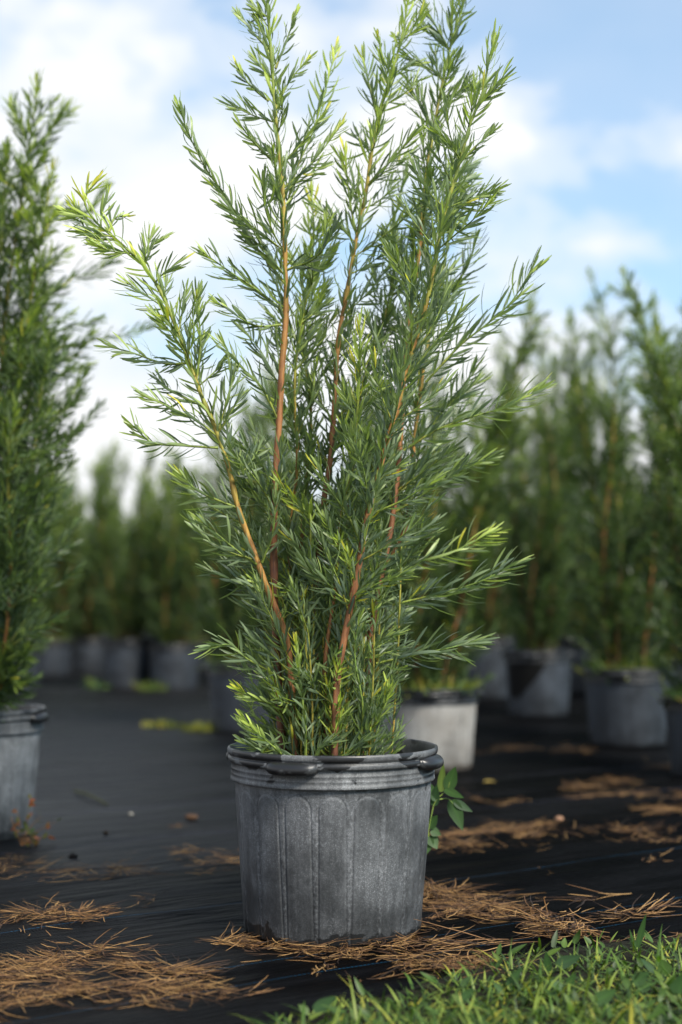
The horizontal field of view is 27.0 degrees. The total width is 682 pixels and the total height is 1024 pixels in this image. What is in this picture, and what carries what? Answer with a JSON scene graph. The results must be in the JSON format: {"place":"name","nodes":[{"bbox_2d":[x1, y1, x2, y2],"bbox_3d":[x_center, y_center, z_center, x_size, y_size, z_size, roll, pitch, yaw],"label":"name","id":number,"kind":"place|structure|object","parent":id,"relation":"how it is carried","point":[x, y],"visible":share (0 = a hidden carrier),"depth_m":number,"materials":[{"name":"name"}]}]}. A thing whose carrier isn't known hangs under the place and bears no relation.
{"place":"outdoors","nodes":[
{"label":"outdoors","id":0,"kind":"place"},
{"bbox_2d":[0,662,681,887],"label":"ground cover","id":1,"kind":"object","parent":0,"point":[104,745],"visible":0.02,"depth_m":5.33,"materials":[{"name":"black fabric"}]},
{"bbox_2d":[10,794,60,845],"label":"creeping weed","id":2,"kind":"object","parent":1,"relation":"on","point":[33,835],"visible":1,"depth_m":3.86,"materials":[{"name":"green plant"}]},
{"bbox_2d":[2,472,69,693],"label":"potted shrub","id":3,"kind":"object","parent":1,"relation":"on","point":[37,655],"visible":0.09,"depth_m":10.72,"materials":[{"name":"green plant"}]},
{"bbox_2d":[34,488,63,633],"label":"potted shrub","id":4,"kind":"object","parent":1,"relation":"on","point":[47,569],"depth_m":15.65,"materials":[{"name":"green plant"}]},
{"bbox_2d":[30,444,87,676],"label":"potted shrub","id":5,"kind":"object","parent":1,"relation":"on","point":[55,659],"visible":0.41,"depth_m":13.12,"materials":[{"name":"green plant"}]},
{"bbox_2d":[48,513,92,664],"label":"potted shrub","id":6,"kind":"object","parent":1,"relation":"on","point":[71,628],"visible":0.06,"depth_m":15.77,"materials":[{"name":"green plant"}]},
{"bbox_2d":[68,853,77,857],"bbox_3d":[-0.690,0.885,3.660,0.024,0.014,0.019,-1,-4,18],"label":"soil crumb","id":7,"kind":"object","parent":1,"relation":"on","point":[72,855],"visible":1,"depth_m":3.65,"materials":[{"name":"black soil"}]},
{"bbox_2d":[0,68,156,841],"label":"potted shrub","id":8,"kind":"object","parent":1,"relation":"on","point":[37,361],"visible":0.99,"depth_m":3.87,"materials":[{"name":"green plant"}]},
{"bbox_2d":[0,855,179,881],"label":"straw","id":9,"kind":"object","parent":1,"relation":"on","point":[115,868],"visible":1,"depth_m":3.42,"materials":[{"name":"brown plant"}]},
{"bbox_2d":[74,790,107,805],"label":"twig","id":10,"kind":"object","parent":1,"relation":"on","point":[89,795],"visible":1,"depth_m":4.80,"materials":[{"name":"grey wood"}]},
{"bbox_2d":[81,676,109,688],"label":"weed tuft","id":11,"kind":"object","parent":1,"relation":"on","point":[102,686],"visible":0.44,"depth_m":11.25,"materials":[{"name":"green plant"}]},
{"bbox_2d":[58,448,133,674],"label":"potted shrub","id":12,"kind":"object","parent":1,"relation":"on","point":[86,654],"visible":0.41,"depth_m":13.57,"materials":[{"name":"green plant"}]},
{"bbox_2d":[76,500,137,636],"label":"potted shrub","id":13,"kind":"object","parent":1,"relation":"on","point":[101,634],"visible":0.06,"depth_m":15.54,"materials":[{"name":"green plant"}]},
{"bbox_2d":[79,435,179,688],"bbox_3d":[-1.675,0.370,11.428,0.850,2.073,0.864,0,-4,-6],"label":"potted shrub","id":14,"kind":"object","parent":1,"relation":"on","point":[126,659],"visible":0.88,"depth_m":11.25,"materials":[{"name":"green plant"}]},
{"bbox_2d":[117,497,149,636],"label":"potted shrub","id":15,"kind":"object","parent":1,"relation":"on","point":[133,511],"visible":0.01,"depth_m":18.91,"materials":[{"name":"green plant"}]},
{"bbox_2d":[131,680,167,690],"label":"weed tuft","id":16,"kind":"object","parent":1,"relation":"on","point":[153,687],"visible":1,"depth_m":10.93,"materials":[{"name":"green plant"}]},
{"bbox_2d":[141,719,181,727],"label":"weed tuft","id":17,"kind":"object","parent":1,"relation":"on","point":[160,724],"visible":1,"depth_m":7.61,"materials":[{"name":"green plant"}]},
{"bbox_2d":[127,504,199,642],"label":"potted shrub","id":18,"kind":"object","parent":1,"relation":"on","point":[151,636],"visible":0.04,"depth_m":14.32,"materials":[{"name":"green plant"}]},
{"bbox_2d":[132,450,234,690],"bbox_3d":[-1.294,0.446,11.159,0.864,1.885,0.850,-1,-4,14],"label":"potted shrub","id":19,"kind":"object","parent":1,"relation":"on","point":[173,663],"visible":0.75,"depth_m":11.04,"materials":[{"name":"green plant"}]},
{"bbox_2d":[184,814,197,819],"bbox_3d":[-0.455,0.927,4.324,0.044,0.020,0.032,0,-4,0],"label":"soil crumb","id":20,"kind":"object","parent":1,"relation":"on","point":[191,816],"visible":1,"depth_m":4.31,"materials":[{"name":"brown soil"}]},
{"bbox_2d":[168,477,227,672],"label":"potted shrub","id":21,"kind":"object","parent":1,"relation":"on","point":[202,640],"visible":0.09,"depth_m":13.80,"materials":[{"name":"green plant"}]},
{"bbox_2d":[180,720,216,731],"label":"weed tuft","id":22,"kind":"object","parent":1,"relation":"on","point":[205,726],"visible":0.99,"depth_m":7.35,"materials":[{"name":"green plant"}]},
{"bbox_2d":[159,844,239,865],"bbox_3d":[-0.333,0.870,3.646,0.232,0.033,0.321,2,-4,-29],"label":"straw","id":23,"kind":"object","parent":1,"relation":"on","point":[220,857],"visible":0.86,"depth_m":3.62,"materials":[{"name":"brown plant"}]},
{"bbox_2d":[185,493,265,682],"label":"potted shrub","id":24,"kind":"object","parent":1,"relation":"on","point":[206,660],"visible":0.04,"depth_m":12.07,"materials":[{"name":"green plant"}]},
{"bbox_2d":[154,365,314,733],"bbox_3d":[-0.527,0.152,7.533,0.773,1.993,0.884,3,-5,-40],"label":"potted shrub","id":25,"kind":"object","parent":1,"relation":"on","point":[225,704],"visible":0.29,"depth_m":7.35,"materials":[{"name":"green plant"}]},
{"bbox_2d":[222,459,306,678],"bbox_3d":[-0.621,0.462,12.233,0.870,1.995,0.782,-2,-4,24],"label":"potted shrub","id":26,"kind":"object","parent":1,"relation":"on","point":[262,539],"visible":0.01,"depth_m":12.12,"materials":[{"name":"green plant"}]},
{"bbox_2d":[292,452,372,655],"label":"potted shrub","id":27,"kind":"object","parent":1,"relation":"on","point":[313,536],"visible":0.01,"depth_m":12.11,"materials":[{"name":"green plant"}]},
{"bbox_2d":[0,812,681,1023],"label":"ground cover sheet","id":28,"kind":"object","parent":1,"relation":"on","point":[184,913],"visible":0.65,"depth_m":2.87,"materials":[{"name":"black fabric"}]},
{"bbox_2d":[0,891,128,928],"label":"straw","id":29,"kind":"object","parent":28,"relation":"on","point":[51,910],"visible":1,"depth_m":2.90,"materials":[{"name":"brown plant"}]},
{"bbox_2d":[0,929,284,1022],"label":"straw","id":30,"kind":"object","parent":28,"relation":"on","point":[36,964],"visible":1,"depth_m":2.42,"materials":[{"name":"brown plant"}]},
{"bbox_2d":[199,923,394,961],"bbox_3d":[-0.096,0.803,2.686,0.301,0.037,0.314,3,-5,-40],"label":"straw","id":31,"kind":"object","parent":28,"relation":"on","point":[241,940],"visible":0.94,"depth_m":2.66,"materials":[{"name":"brown plant"}]},
{"bbox_2d":[53,0,556,947],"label":"potted shrub","id":32,"kind":"object","parent":28,"relation":"on","point":[333,792],"visible":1,"depth_m":2.81,"materials":[{"name":"green plant"}]},
{"bbox_2d":[0,784,671,1004],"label":"straw","id":33,"kind":"object","parent":28,"relation":"on","point":[211,870],"visible":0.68,"depth_m":3.10,"materials":[{"name":"brown plant"}]},
{"bbox_2d":[310,919,534,978],"bbox_3d":[0.159,0.798,2.617,0.390,0.038,0.497,3,-5,-36],"label":"straw","id":34,"kind":"object","parent":28,"relation":"on","point":[453,962],"visible":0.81,"depth_m":2.58,"materials":[{"name":"brown plant"}]},
{"bbox_2d":[422,878,557,925],"bbox_3d":[0.272,0.822,3.059,0.362,0.058,0.467,0,-4,0],"label":"straw","id":35,"kind":"object","parent":28,"relation":"on","point":[459,910],"visible":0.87,"depth_m":3.03,"materials":[{"name":"brown plant"}]},
{"bbox_2d":[427,817,600,853],"bbox_3d":[0.449,0.883,3.921,0.792,0.061,0.456,4,-5,-43],"label":"straw","id":36,"kind":"object","parent":28,"relation":"on","point":[468,832],"visible":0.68,"depth_m":4.00,"materials":[{"name":"brown plant"}]},
{"bbox_2d":[415,884,681,952],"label":"straw","id":37,"kind":"object","parent":28,"relation":"on","point":[576,899],"visible":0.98,"depth_m":2.96,"materials":[{"name":"brown plant"}]},
{"bbox_2d":[490,896,608,944],"bbox_3d":[0.418,0.794,2.797,0.222,0.068,0.331,-1,-4,16],"label":"straw","id":38,"kind":"object","parent":28,"relation":"on","point":[537,925],"visible":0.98,"depth_m":2.77,"materials":[{"name":"plant"}]},
{"bbox_2d":[579,899,681,943],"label":"straw","id":39,"kind":"object","parent":28,"relation":"on","point":[631,909],"visible":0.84,"depth_m":2.90,"materials":[{"name":"brown plant"}]},
{"bbox_2d":[383,461,442,677],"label":"potted shrub","id":40,"kind":"object","parent":1,"relation":"on","point":[399,514],"depth_m":12.10,"materials":[{"name":"green plant"}]},
{"bbox_2d":[427,536,448,666],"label":"potted shrub","id":41,"kind":"object","parent":1,"relation":"on","point":[433,592],"visible":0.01,"depth_m":14.02,"materials":[{"name":"green plant"}]},
{"bbox_2d":[340,283,552,771],"bbox_3d":[0.398,0.051,5.827,0.894,1.968,0.730,1,-4,-20],"label":"potted shrub","id":42,"kind":"object","parent":1,"relation":"on","point":[438,708],"visible":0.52,"depth_m":5.70,"materials":[{"name":"green plant"}]},
{"bbox_2d":[427,764,471,852],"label":"broadleaf weed","id":43,"kind":"object","parent":1,"relation":"on","point":[456,808],"visible":0.78,"depth_m":3.08,"materials":[{"name":"green plant"}]},
{"bbox_2d":[439,483,520,680],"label":"potted shrub","id":44,"kind":"object","parent":1,"relation":"on","point":[479,555],"depth_m":12.19,"materials":[{"name":"green plant"}]},
{"bbox_2d":[428,375,544,698],"bbox_3d":[0.997,0.195,10.214,0.850,2.262,0.864,-4,-5,44],"label":"potted shrub","id":45,"kind":"object","parent":1,"relation":"on","point":[493,662],"visible":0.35,"depth_m":10.01,"materials":[{"name":"green plant"}]},
{"bbox_2d":[490,511,562,648],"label":"potted shrub","id":46,"kind":"object","parent":1,"relation":"on","point":[514,635],"visible":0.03,"depth_m":12.00,"materials":[{"name":"green plant"}]},
{"bbox_2d":[482,315,606,715],"bbox_3d":[1.240,0.011,8.621,0.782,2.417,0.870,0,-4,0],"label":"potted shrub","id":47,"kind":"object","parent":1,"relation":"on","point":[538,672],"visible":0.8,"depth_m":8.46,"materials":[{"name":"green plant"}]},
{"bbox_2d":[555,816,563,820],"bbox_3d":[0.659,0.926,4.295,0.026,0.016,0.020,-1,-4,21],"label":"pebble","id":48,"kind":"object","parent":1,"relation":"on","point":[558,818],"visible":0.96,"depth_m":4.29,"materials":[{"name":"beige stone"}]},
{"bbox_2d":[532,460,597,648],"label":"potted shrub","id":49,"kind":"object","parent":1,"relation":"on","point":[557,643],"visible":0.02,"depth_m":13.84,"materials":[{"name":"green plant"}]},
{"bbox_2d":[460,775,681,842],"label":"straw","id":50,"kind":"object","parent":1,"relation":"on","point":[664,809],"visible":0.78,"depth_m":4.57,"materials":[{"name":"brown plant"}]},
{"bbox_2d":[473,742,670,768],"bbox_3d":[1.029,1.038,6.165,1.252,0.047,0.542,-3,-5,42],"label":"straw","id":51,"kind":"object","parent":1,"relation":"on","point":[569,748],"visible":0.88,"depth_m":6.33,"materials":[{"name":"brown plant"}]},
{"bbox_2d":[529,360,640,693],"bbox_3d":[1.868,0.082,10.871,0.870,2.573,0.782,-1,-4,10],"label":"potted shrub","id":52,"kind":"object","parent":1,"relation":"on","point":[577,684],"visible":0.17,"depth_m":10.70,"materials":[{"name":"green plant"}]},
{"bbox_2d":[550,266,681,746],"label":"potted shrub","id":53,"kind":"object","parent":1,"relation":"on","point":[625,708],"visible":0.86,"depth_m":6.66,"materials":[{"name":"green plant"}]},
{"bbox_2d":[596,479,681,658],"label":"potted shrub","id":54,"kind":"object","parent":1,"relation":"on","point":[643,580],"visible":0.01,"depth_m":12.03,"materials":[{"name":"green plant"}]},
{"bbox_2d":[604,262,681,777],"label":"potted shrub","id":55,"kind":"object","parent":1,"relation":"on","point":[670,438],"visible":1,"depth_m":5.40,"materials":[{"name":"green plant"}]},
{"bbox_2d":[623,464,681,689],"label":"potted shrub","id":56,"kind":"object","parent":1,"relation":"on","point":[665,658],"visible":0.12,"depth_m":9.53,"materials":[{"name":"green plant"}]},
{"bbox_2d":[0,0,681,546],"label":"sky","id":57,"kind":"structure","parent":0,"point":[588,142],"materials":[{"name":"blue"}]},
{"bbox_2d":[229,926,681,1023],"bbox_3d":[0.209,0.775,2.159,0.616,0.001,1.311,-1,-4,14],"label":"turf ground","id":58,"kind":"structure","parent":0,"point":[628,955],"depth_m":2.35,"materials":[{"name":"green plant"}]},
{"bbox_2d":[298,996,336,1016],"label":"broadleaf weed","id":59,"kind":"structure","parent":58,"relation":"on","point":[317,1007],"depth_m":2.17,"materials":[{"name":"green plant"}]},
{"bbox_2d":[452,988,473,1007],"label":"grass weed","id":60,"kind":"object","parent":58,"relation":"on","point":[466,995],"depth_m":2.22,"materials":[{"name":"green plant"}]},
{"bbox_2d":[493,967,522,994],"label":"grass weed","id":61,"kind":"object","parent":58,"relation":"on","point":[515,975],"depth_m":2.31,"materials":[{"name":"green plant"}]},
{"bbox_2d":[543,952,580,972],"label":"grass weed","id":62,"kind":"object","parent":58,"relation":"on","point":[567,961],"depth_m":2.45,"materials":[{"name":"green plant"}]},
{"bbox_2d":[550,973,575,991],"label":"grass weed","id":63,"kind":"object","parent":58,"relation":"on","point":[571,978],"depth_m":2.31,"materials":[{"name":"green plant"}]},
{"bbox_2d":[589,989,616,1009],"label":"grass weed","id":64,"kind":"object","parent":58,"relation":"on","point":[605,997],"depth_m":2.22,"materials":[{"name":"green plant"}]},
{"bbox_2d":[621,972,654,991],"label":"grass weed","id":65,"kind":"object","parent":58,"relation":"on","point":[641,981],"depth_m":2.31,"materials":[{"name":"green plant"}]},
{"bbox_2d":[630,915,645,950],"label":"grass weed","id":66,"kind":"object","parent":58,"relation":"on","point":[639,937],"depth_m":2.60,"materials":[{"name":"green plant"}]},
{"bbox_2d":[641,958,671,976],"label":"grass weed","id":67,"kind":"object","parent":58,"relation":"on","point":[650,967],"depth_m":2.41,"materials":[{"name":"green plant"}]},
{"bbox_2d":[665,974,681,1002],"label":"grass weed","id":68,"kind":"object","parent":58,"relation":"on","point":[676,984],"depth_m":2.23,"materials":[{"name":"green plant"}]}
]}

